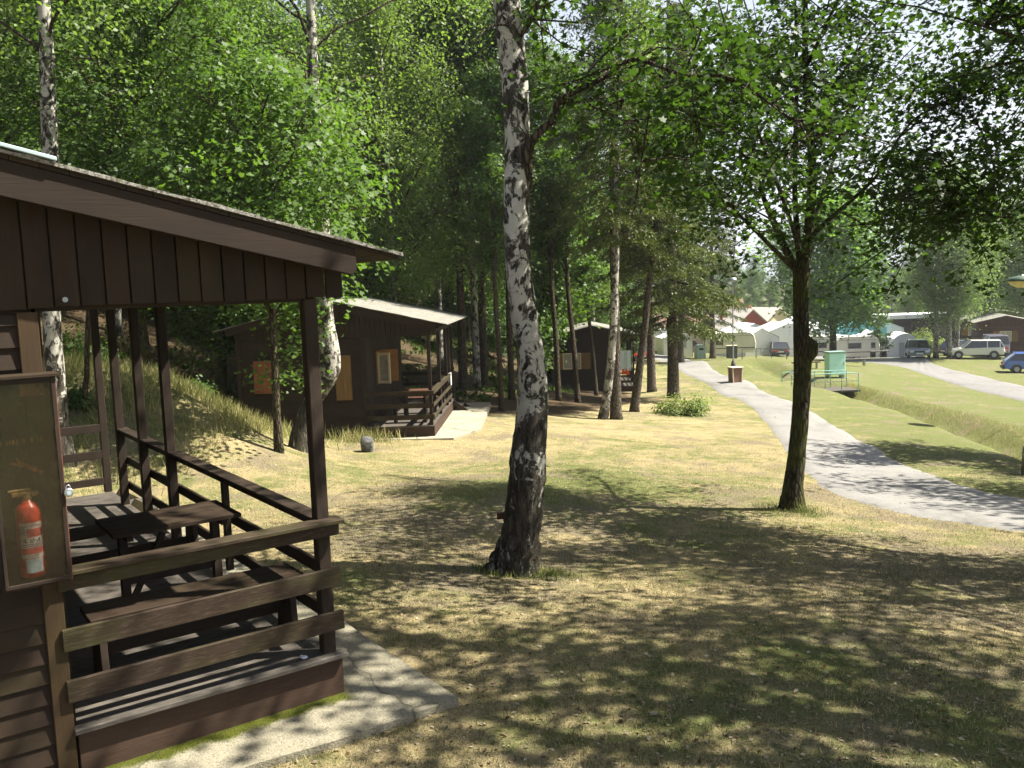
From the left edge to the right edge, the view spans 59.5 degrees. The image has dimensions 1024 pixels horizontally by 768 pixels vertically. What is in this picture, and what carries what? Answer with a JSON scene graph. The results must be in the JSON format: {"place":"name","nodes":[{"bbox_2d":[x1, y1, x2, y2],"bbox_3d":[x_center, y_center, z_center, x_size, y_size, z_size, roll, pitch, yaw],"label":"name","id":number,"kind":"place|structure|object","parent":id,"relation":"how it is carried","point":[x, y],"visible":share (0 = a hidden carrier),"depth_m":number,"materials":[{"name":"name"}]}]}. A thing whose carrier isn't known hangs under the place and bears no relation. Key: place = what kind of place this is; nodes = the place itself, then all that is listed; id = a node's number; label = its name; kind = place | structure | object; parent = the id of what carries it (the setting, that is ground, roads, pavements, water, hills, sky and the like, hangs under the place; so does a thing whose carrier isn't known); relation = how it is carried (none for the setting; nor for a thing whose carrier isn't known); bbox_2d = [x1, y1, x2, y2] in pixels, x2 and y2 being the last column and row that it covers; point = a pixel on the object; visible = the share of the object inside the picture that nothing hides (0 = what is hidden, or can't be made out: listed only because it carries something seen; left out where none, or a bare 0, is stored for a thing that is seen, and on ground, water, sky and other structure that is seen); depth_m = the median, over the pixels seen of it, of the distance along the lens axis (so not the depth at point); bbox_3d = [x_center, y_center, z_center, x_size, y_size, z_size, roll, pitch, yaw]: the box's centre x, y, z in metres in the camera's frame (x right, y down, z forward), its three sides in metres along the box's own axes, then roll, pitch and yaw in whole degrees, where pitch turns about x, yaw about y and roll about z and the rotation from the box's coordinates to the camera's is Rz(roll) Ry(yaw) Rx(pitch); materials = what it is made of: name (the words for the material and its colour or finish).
{"place":"outdoors","nodes":[
{"label":"outdoors","id":0,"kind":"place"},
{"bbox_2d":[40,275,1023,767],"bbox_3d":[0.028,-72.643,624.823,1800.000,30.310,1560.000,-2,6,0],"label":"ground","id":1,"kind":"structure","parent":0,"point":[732,421],"depth_m":9.76,"materials":[{"name":"green plant"}]},
{"bbox_2d":[0,0,139,172],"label":"leafy tree","id":2,"kind":"object","parent":1,"relation":"on","point":[8,20],"visible":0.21,"depth_m":20.35,"materials":[{"name":"green plant"}]},
{"bbox_2d":[66,374,95,411],"bbox_3d":[-8.261,0.212,16.603,1.167,0.692,1.162,-2,6,0],"label":"weed clump","id":3,"kind":"object","parent":1,"relation":"on","point":[77,398],"visible":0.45,"depth_m":16.70,"materials":[{"name":"green plant"}]},
{"bbox_2d":[42,318,128,365],"bbox_3d":[-9.501,-0.878,19.616,2.147,1.174,1.949,-4,7,-22],"label":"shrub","id":4,"kind":"object","parent":1,"relation":"on","point":[78,347],"visible":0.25,"depth_m":19.66,"materials":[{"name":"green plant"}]},
{"bbox_2d":[0,0,210,335],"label":"birch tree","id":5,"kind":"object","parent":1,"relation":"on","point":[118,321],"visible":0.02,"depth_m":29.45,"materials":[{"name":"green plant"}]},
{"bbox_2d":[17,0,199,185],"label":"leafy tree","id":6,"kind":"object","parent":1,"relation":"on","point":[133,84],"visible":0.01,"depth_m":32.56,"materials":[{"name":"green plant"}]},
{"bbox_2d":[0,0,219,467],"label":"birch tree","id":7,"kind":"object","parent":1,"relation":"on","point":[52,340],"visible":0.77,"depth_m":14.83,"materials":[{"name":"green plant"}]},
{"bbox_2d":[0,0,240,411],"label":"tree","id":8,"kind":"object","parent":1,"relation":"on","point":[110,156],"visible":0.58,"depth_m":15.85,"materials":[{"name":"green plant"}]},
{"bbox_2d":[1,0,249,370],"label":"leafy tree","id":9,"kind":"object","parent":1,"relation":"on","point":[144,340],"visible":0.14,"depth_m":23.11,"materials":[{"name":"green plant"}]},
{"bbox_2d":[43,348,290,497],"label":"tall grass","id":10,"kind":"structure","parent":1,"relation":"on","point":[226,411],"depth_m":17.82,"materials":[{"name":"green plant"}]},
{"bbox_2d":[97,0,324,403],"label":"leafy tree","id":11,"kind":"object","parent":1,"relation":"on","point":[221,353],"visible":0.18,"depth_m":24.43,"materials":[{"name":"green plant"}]},
{"bbox_2d":[159,0,285,209],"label":"birch tree","id":12,"kind":"object","parent":1,"relation":"on","point":[208,53],"visible":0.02,"depth_m":33.57,"materials":[{"name":"green plant"}]},
{"bbox_2d":[0,142,458,767],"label":"cabin","id":13,"kind":"object","parent":1,"relation":"on","point":[256,692],"visible":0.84,"depth_m":5.30,"materials":[{"name":"wood"}]},
{"bbox_2d":[0,371,72,593],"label":"extinguisher cabinet","id":14,"kind":"object","parent":13,"relation":"attached to","point":[16,468],"visible":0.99,"depth_m":4.71,"materials":[{"name":"brown wood"}]},
{"bbox_2d":[7,488,49,577],"bbox_3d":[-2.528,0.778,4.695,0.128,0.468,0.135,0,6,18],"label":"fire extinguisher","id":15,"kind":"object","parent":14,"relation":"in","point":[30,538],"visible":1,"depth_m":4.66,"materials":[{"name":"red metal"}]},
{"bbox_2d":[69,524,198,564],"bbox_3d":[-3.345,1.429,7.716,1.300,0.448,0.334,-6,8,-36],"label":"porch bench","id":16,"kind":"object","parent":13,"relation":"on","point":[95,531],"visible":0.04,"depth_m":7.63,"materials":[{"name":"brown wood"}]},
{"bbox_2d":[95,500,240,596],"bbox_3d":[-2.601,1.361,6.851,0.920,0.715,0.596,-6,8,-36],"label":"porch table","id":17,"kind":"object","parent":13,"relation":"on","point":[123,530],"visible":0.68,"depth_m":6.76,"materials":[{"name":"brown wood"}]},
{"bbox_2d":[79,562,303,673],"bbox_3d":[-2.075,1.575,5.938,1.360,0.448,0.334,-6,8,-36],"label":"porch bench","id":18,"kind":"object","parent":13,"relation":"on","point":[285,610],"visible":0.68,"depth_m":5.87,"materials":[{"name":"brown wood"}]},
{"bbox_2d":[120,8,412,453],"bbox_3d":[-4.773,-2.502,16.934,6.316,8.251,6.109,-7,8,-40],"label":"young oak","id":19,"kind":"object","parent":1,"relation":"on","point":[268,199],"visible":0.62,"depth_m":16.10,"materials":[{"name":"green plant"}]},
{"bbox_2d":[185,0,367,230],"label":"leafy tree","id":20,"kind":"object","parent":1,"relation":"on","point":[281,20],"visible":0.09,"depth_m":32.55,"materials":[{"name":"green plant"}]},
{"bbox_2d":[175,51,405,343],"bbox_3d":[-6.853,-4.176,26.531,6.681,10.743,7.624,-5,7,-26],"label":"oak tree","id":21,"kind":"object","parent":1,"relation":"on","point":[344,232],"visible":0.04,"depth_m":25.45,"materials":[{"name":"green plant"}]},
{"bbox_2d":[117,0,497,452],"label":"birch tree","id":22,"kind":"object","parent":1,"relation":"on","point":[330,362],"visible":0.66,"depth_m":18.32,"materials":[{"name":"green plant"}]},
{"bbox_2d":[41,280,573,401],"bbox_3d":[-10.237,-5.295,45.630,32.097,12.235,40.200,-2,6,0],"label":"forest ground cover","id":23,"kind":"object","parent":1,"relation":"on","point":[491,387],"visible":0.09,"depth_m":33.30,"materials":[{"name":"green plant"}]},
{"bbox_2d":[224,395,413,450],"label":"tall grass","id":24,"kind":"structure","parent":1,"relation":"on","point":[378,439],"depth_m":22.20,"materials":[{"name":"green plant"}]},
{"bbox_2d":[267,0,411,285],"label":"birch tree","id":25,"kind":"object","parent":1,"relation":"on","point":[319,5],"visible":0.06,"depth_m":37.56,"materials":[{"name":"green plant"}]},
{"bbox_2d":[212,297,490,439],"bbox_3d":[-4.131,-0.240,26.127,6.640,4.523,7.000,-2,6,2],"label":"cabin","id":26,"kind":"object","parent":1,"relation":"on","point":[364,391],"visible":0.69,"depth_m":23.09,"materials":[{"name":"wood"}]},
{"bbox_2d":[253,361,271,393],"bbox_3d":[-6.408,-0.169,23.054,0.480,0.850,0.066,-2,6,2],"label":"window","id":27,"kind":"structure","parent":26,"relation":"in","point":[261,368],"depth_m":23.02,"materials":[{"name":"brown wood"}]},
{"bbox_2d":[336,355,352,400],"bbox_3d":[-4.323,-0.158,22.990,0.410,1.160,0.066,-2,6,2],"label":"shutter","id":28,"kind":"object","parent":26,"relation":"in","point":[345,371],"depth_m":22.97,"materials":[{"name":"brown wood"}]},
{"bbox_2d":[375,349,398,384],"bbox_3d":[-3.460,-0.484,24.821,0.471,0.900,1.031,-2,6,2],"label":"window","id":29,"kind":"structure","parent":26,"relation":"in","point":[387,369],"depth_m":24.42,"materials":[{"name":"orange wood"}]},
{"bbox_2d":[295,0,475,308],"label":"birch tree","id":30,"kind":"object","parent":1,"relation":"on","point":[397,284],"visible":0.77,"depth_m":28.55,"materials":[{"name":"green plant"}]},
{"bbox_2d":[298,34,479,339],"bbox_3d":[-4.734,-6.151,32.471,7.683,12.355,8.768,-2,6,3],"label":"oak tree","id":31,"kind":"object","parent":1,"relation":"on","point":[370,177],"visible":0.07,"depth_m":32.37,"materials":[{"name":"green plant"}]},
{"bbox_2d":[332,0,529,367],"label":"birch tree","id":32,"kind":"object","parent":1,"relation":"on","point":[439,306],"visible":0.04,"depth_m":36.72,"materials":[{"name":"green plant"}]},
{"bbox_2d":[340,0,534,389],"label":"tall tree","id":33,"kind":"object","parent":1,"relation":"on","point":[463,383],"visible":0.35,"depth_m":31.94,"materials":[{"name":"green plant"}]},
{"bbox_2d":[403,213,492,339],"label":"oak tree","id":34,"kind":"object","parent":1,"relation":"on","point":[449,306],"visible":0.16,"depth_m":43.36,"materials":[{"name":"green plant"}]},
{"bbox_2d":[390,0,535,384],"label":"tall tree","id":35,"kind":"object","parent":1,"relation":"on","point":[483,351],"visible":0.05,"depth_m":35.20,"materials":[{"name":"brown plant"}]},
{"bbox_2d":[375,0,567,389],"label":"birch tree","id":36,"kind":"object","parent":1,"relation":"on","point":[473,283],"visible":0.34,"depth_m":32.60,"materials":[{"name":"green plant"}]},
{"bbox_2d":[410,66,557,362],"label":"leafy tree","id":37,"kind":"object","parent":1,"relation":"on","point":[491,316],"visible":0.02,"depth_m":43.60,"materials":[{"name":"green plant"}]},
{"bbox_2d":[421,56,552,410],"bbox_3d":[-0.643,-4.630,28.637,4.189,11.498,3.897,2,8,36],"label":"tall tree","id":38,"kind":"object","parent":1,"relation":"on","point":[480,172],"visible":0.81,"depth_m":28.31,"materials":[{"name":"green plant"}]},
{"bbox_2d":[416,0,567,399],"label":"tall tree","id":39,"kind":"object","parent":1,"relation":"on","point":[511,384],"visible":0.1,"depth_m":31.60,"materials":[{"name":"green plant"}]},
{"bbox_2d":[470,294,515,360],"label":"shrub","id":40,"kind":"object","parent":1,"relation":"on","point":[491,336],"visible":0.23,"depth_m":48.94,"materials":[{"name":"green plant"}]},
{"bbox_2d":[477,37,603,400],"bbox_3d":[1.315,-5.940,33.399,4.991,13.723,4.643,2,7,35],"label":"tall tree","id":41,"kind":"object","parent":1,"relation":"on","point":[537,244],"visible":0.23,"depth_m":33.20,"materials":[{"name":"green plant"}]},
{"bbox_2d":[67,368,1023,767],"bbox_3d":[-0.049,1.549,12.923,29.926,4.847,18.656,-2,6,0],"label":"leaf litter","id":42,"kind":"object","parent":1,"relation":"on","point":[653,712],"visible":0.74,"depth_m":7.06,"materials":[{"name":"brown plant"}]},
{"bbox_2d":[477,188,619,370],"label":"oak tree","id":43,"kind":"object","parent":1,"relation":"on","point":[545,325],"visible":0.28,"depth_m":40.72,"materials":[{"name":"green plant"}]},
{"bbox_2d":[529,52,608,402],"bbox_3d":[1.805,-5.661,33.582,4.822,13.343,4.512,2,7,35],"label":"tall tree","id":44,"kind":"object","parent":1,"relation":"on","point":[568,237],"visible":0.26,"depth_m":33.45,"materials":[{"name":"green plant"}]},
{"bbox_2d":[533,263,610,327],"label":"oak tree","id":45,"kind":"object","parent":1,"relation":"on","point":[582,308],"visible":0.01,"depth_m":57.44,"materials":[{"name":"green plant"}]},
{"bbox_2d":[531,47,632,323],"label":"birch tree","id":46,"kind":"object","parent":1,"relation":"on","point":[595,289],"visible":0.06,"depth_m":53.97,"materials":[{"name":"green plant"}]},
{"bbox_2d":[563,139,621,395],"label":"tall tree","id":47,"kind":"object","parent":1,"relation":"on","point":[585,269],"visible":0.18,"depth_m":44.71,"materials":[{"name":"green plant"}]},
{"bbox_2d":[550,321,636,390],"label":"cabin","id":48,"kind":"object","parent":1,"relation":"on","point":[584,359],"visible":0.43,"depth_m":46.80,"materials":[{"name":"wood"}]},
{"bbox_2d":[553,353,590,369],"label":"window","id":49,"kind":"structure","parent":48,"relation":"in","point":[586,362],"depth_m":46.82,"materials":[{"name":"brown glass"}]},
{"bbox_2d":[620,350,630,370],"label":"towel","id":50,"kind":"object","parent":48,"relation":"hanging from","point":[625,356],"visible":0.81,"depth_m":46.58,"materials":[{"name":"fabric"}]},
{"bbox_2d":[272,0,944,576],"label":"birch tree","id":51,"kind":"object","parent":1,"relation":"on","point":[518,548],"visible":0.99,"depth_m":8.85,"materials":[{"name":"green plant"}]},
{"bbox_2d":[528,0,691,419],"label":"birch tree","id":52,"kind":"object","parent":1,"relation":"on","point":[603,414],"visible":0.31,"depth_m":29.35,"materials":[{"name":"green plant"}]},
{"bbox_2d":[542,0,694,419],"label":"spruce tree","id":53,"kind":"object","parent":1,"relation":"on","point":[638,234],"visible":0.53,"depth_m":29.05,"materials":[{"name":"green plant"}]},
{"bbox_2d":[585,198,675,347],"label":"leafy tree","id":54,"kind":"object","parent":1,"relation":"on","point":[627,322],"visible":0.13,"depth_m":58.92,"materials":[{"name":"green plant"}]},
{"bbox_2d":[593,0,710,391],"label":"spruce tree","id":55,"kind":"object","parent":1,"relation":"on","point":[651,376],"visible":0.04,"depth_m":45.88,"materials":[{"name":"green plant"}]},
{"bbox_2d":[472,500,832,580],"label":"grass tufts","id":56,"kind":"object","parent":1,"relation":"on","point":[554,573],"visible":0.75,"depth_m":9.33,"materials":[{"name":"green plant"}]},
{"bbox_2d":[597,0,716,411],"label":"spruce tree","id":57,"kind":"object","parent":1,"relation":"on","point":[669,262],"visible":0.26,"depth_m":31.45,"materials":[{"name":"green plant"}]},
{"bbox_2d":[591,0,745,398],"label":"spruce tree","id":58,"kind":"object","parent":1,"relation":"on","point":[671,303],"visible":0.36,"depth_m":36.01,"materials":[{"name":"green plant"}]},
{"bbox_2d":[656,332,692,356],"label":"awning","id":59,"kind":"object","parent":1,"relation":"on","point":[662,346],"visible":0.37,"depth_m":90.77,"materials":[{"name":"white fabric"}]},
{"bbox_2d":[647,390,715,416],"bbox_3d":[6.043,0.590,32.030,2.608,1.186,2.025,-2,6,0],"label":"shrub","id":60,"kind":"object","parent":1,"relation":"on","point":[672,407],"visible":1,"depth_m":31.79,"materials":[{"name":"green plant"}]},
{"bbox_2d":[654,162,723,362],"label":"spruce tree","id":61,"kind":"object","parent":1,"relation":"on","point":[681,359],"visible":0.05,"depth_m":65.58,"materials":[{"name":"green plant"}]},
{"bbox_2d":[685,150,751,357],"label":"spruce tree","id":62,"kind":"object","parent":1,"relation":"on","point":[713,281],"visible":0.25,"depth_m":80.20,"materials":[{"name":"green plant"}]},
{"bbox_2d":[703,331,760,353],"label":"caravan","id":63,"kind":"object","parent":1,"relation":"on","point":[745,342],"visible":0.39,"depth_m":87.15,"materials":[{"name":"white metal"}]},
{"bbox_2d":[706,308,768,330],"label":"house","id":64,"kind":"structure","parent":1,"relation":"on","point":[751,315],"depth_m":118.50,"materials":[{"name":"white paint"}]},
{"bbox_2d":[738,266,766,306],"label":"leafy tree","id":65,"kind":"object","parent":1,"relation":"on","point":[752,289],"visible":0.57,"depth_m":139.11,"materials":[{"name":"green plant"}]},
{"bbox_2d":[738,326,778,355],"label":"awning","id":66,"kind":"object","parent":1,"relation":"on","point":[764,338],"visible":0.58,"depth_m":90.24,"materials":[{"name":"white fabric"}]},
{"bbox_2d":[748,305,788,321],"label":"house","id":67,"kind":"structure","parent":1,"relation":"on","point":[763,311],"depth_m":131.55,"materials":[{"name":"white paint"}]},
{"bbox_2d":[757,275,779,306],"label":"leafy tree","id":68,"kind":"object","parent":1,"relation":"on","point":[770,295],"visible":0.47,"depth_m":149.17,"materials":[{"name":"green plant"}]},
{"bbox_2d":[769,341,789,356],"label":"parked car","id":69,"kind":"object","parent":1,"relation":"on","point":[779,347],"visible":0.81,"depth_m":88.51,"materials":[{"name":"paint"}]},
{"bbox_2d":[759,321,815,355],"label":"marquee","id":70,"kind":"object","parent":1,"relation":"on","point":[781,332],"visible":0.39,"depth_m":98.14,"materials":[{"name":"white fabric"}]},
{"bbox_2d":[604,0,1023,512],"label":"maple tree","id":71,"kind":"object","parent":1,"relation":"on","point":[950,212],"visible":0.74,"depth_m":12.29,"materials":[{"name":"green plant"}]},
{"bbox_2d":[780,370,859,392],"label":"footbridge","id":72,"kind":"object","parent":1,"relation":"on","point":[841,389],"visible":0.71,"depth_m":46.99,"materials":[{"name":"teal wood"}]},
{"bbox_2d":[823,350,846,377],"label":"utility cabinet","id":73,"kind":"object","parent":1,"relation":"on","point":[834,360],"visible":0.8,"depth_m":52.01,"materials":[{"name":"green metal"}]},
{"bbox_2d":[736,170,941,350],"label":"oak tree","id":74,"kind":"object","parent":1,"relation":"on","point":[846,313],"visible":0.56,"depth_m":70.14,"materials":[{"name":"green plant"}]},
{"bbox_2d":[836,321,886,335],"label":"awning","id":75,"kind":"object","parent":1,"relation":"on","point":[883,330],"visible":0.09,"depth_m":101.03,"materials":[{"name":"teal fabric"}]},
{"bbox_2d":[837,334,887,357],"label":"caravan","id":76,"kind":"object","parent":1,"relation":"on","point":[855,346],"visible":0.53,"depth_m":87.17,"materials":[{"name":"white metal"}]},
{"bbox_2d":[866,313,895,357],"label":"young tree","id":77,"kind":"object","parent":1,"relation":"on","point":[881,339],"visible":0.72,"depth_m":87.81,"materials":[{"name":"green plant"}]},
{"bbox_2d":[879,265,901,313],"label":"leafy tree","id":78,"kind":"object","parent":1,"relation":"on","point":[888,310],"visible":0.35,"depth_m":149.34,"materials":[{"name":"green plant"}]},
{"bbox_2d":[885,331,918,356],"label":"tunnel tent","id":79,"kind":"object","parent":1,"relation":"on","point":[899,340],"visible":0.54,"depth_m":90.43,"materials":[{"name":"white fabric"}]},
{"bbox_2d":[893,264,928,312],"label":"birch tree","id":80,"kind":"object","parent":1,"relation":"on","point":[904,309],"visible":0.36,"depth_m":117.40,"materials":[{"name":"green plant"}]},
{"bbox_2d":[872,312,954,341],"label":"flat roofed building","id":81,"kind":"structure","parent":1,"relation":"on","point":[904,321],"depth_m":109.98,"materials":[{"name":"white wood"}]},
{"bbox_2d":[825,0,1023,162],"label":"oak tree","id":82,"kind":"object","parent":1,"relation":"on","point":[1014,13],"visible":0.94,"depth_m":10.54,"materials":[{"name":"green plant"}]},
{"bbox_2d":[904,322,944,352],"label":"bush","id":83,"kind":"object","parent":1,"relation":"on","point":[929,339],"visible":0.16,"depth_m":95.32,"materials":[{"name":"green plant"}]},
{"bbox_2d":[839,382,1023,458],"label":"bank grass","id":84,"kind":"structure","parent":1,"relation":"on","point":[905,403],"depth_m":35.27,"materials":[{"name":"plant"}]},
{"bbox_2d":[882,156,997,357],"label":"birch tree","id":85,"kind":"object","parent":1,"relation":"on","point":[926,290],"visible":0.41,"depth_m":71.13,"materials":[{"name":"green plant"}]},
{"bbox_2d":[890,150,1013,358],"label":"birch tree","id":86,"kind":"object","parent":1,"relation":"on","point":[971,286],"visible":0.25,"depth_m":70.76,"materials":[{"name":"green plant"}]},
{"bbox_2d":[907,151,1023,356],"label":"birch tree","id":87,"kind":"object","parent":1,"relation":"on","point":[957,337],"visible":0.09,"depth_m":72.00,"materials":[{"name":"green plant"}]},
{"bbox_2d":[945,339,1006,358],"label":"parked car","id":88,"kind":"object","parent":1,"relation":"on","point":[993,348],"visible":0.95,"depth_m":71.43,"materials":[{"name":"paint"}]},
{"bbox_2d":[955,309,1019,338],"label":"cabin","id":89,"kind":"object","parent":1,"relation":"on","point":[965,333],"visible":0.2,"depth_m":96.77,"materials":[{"name":"wood"}]},
{"bbox_2d":[964,200,1022,327],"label":"tree","id":90,"kind":"object","parent":1,"relation":"on","point":[991,311],"visible":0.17,"depth_m":87.01,"materials":[{"name":"green plant"}]},
{"bbox_2d":[966,313,1023,355],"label":"cabin","id":91,"kind":"object","parent":1,"relation":"on","point":[1011,327],"visible":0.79,"depth_m":76.91,"materials":[{"name":"wood"}]},
{"bbox_2d":[967,137,1023,253],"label":"oak tree","id":92,"kind":"object","parent":1,"relation":"on","point":[1021,203],"visible":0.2,"depth_m":22.79,"materials":[{"name":"green plant"}]},
{"bbox_2d":[980,334,1010,356],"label":"parked car","id":93,"kind":"object","parent":1,"relation":"on","point":[1005,339],"visible":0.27,"depth_m":72.41,"materials":[{"name":"paint"}]},
{"bbox_2d":[982,181,1023,317],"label":"birch tree","id":94,"kind":"object","parent":1,"relation":"on","point":[1018,300],"visible":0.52,"depth_m":83.34,"materials":[{"name":"green plant"}]},
{"bbox_2d":[1000,352,1023,372],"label":"parked car","id":95,"kind":"object","parent":1,"relation":"on","point":[1013,362],"visible":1,"depth_m":62.57,"materials":[{"name":"paint"}]},
{"bbox_2d":[270,0,1023,285],"label":"sky","id":96,"kind":"structure","parent":0,"point":[749,3],"materials":[{"name":"white"}]},
{"bbox_2d":[655,354,1023,531],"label":"path","id":97,"kind":"structure","parent":0,"point":[825,466],"depth_m":18.17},
{"bbox_2d":[727,366,743,382],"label":"litter bin","id":98,"kind":"object","parent":97,"relation":"on","point":[735,374],"visible":1,"depth_m":46.90,"materials":[{"name":"brown wood"}]},
{"bbox_2d":[815,356,1023,400],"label":"road","id":99,"kind":"structure","parent":0,"point":[923,365],"depth_m":56.02,"materials":[{"name":"grey asphalt"}]},
{"bbox_2d":[905,339,930,357],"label":"moving car","id":100,"kind":"object","parent":99,"relation":"on","point":[917,347],"visible":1,"depth_m":74.17,"materials":[{"name":"paint"}]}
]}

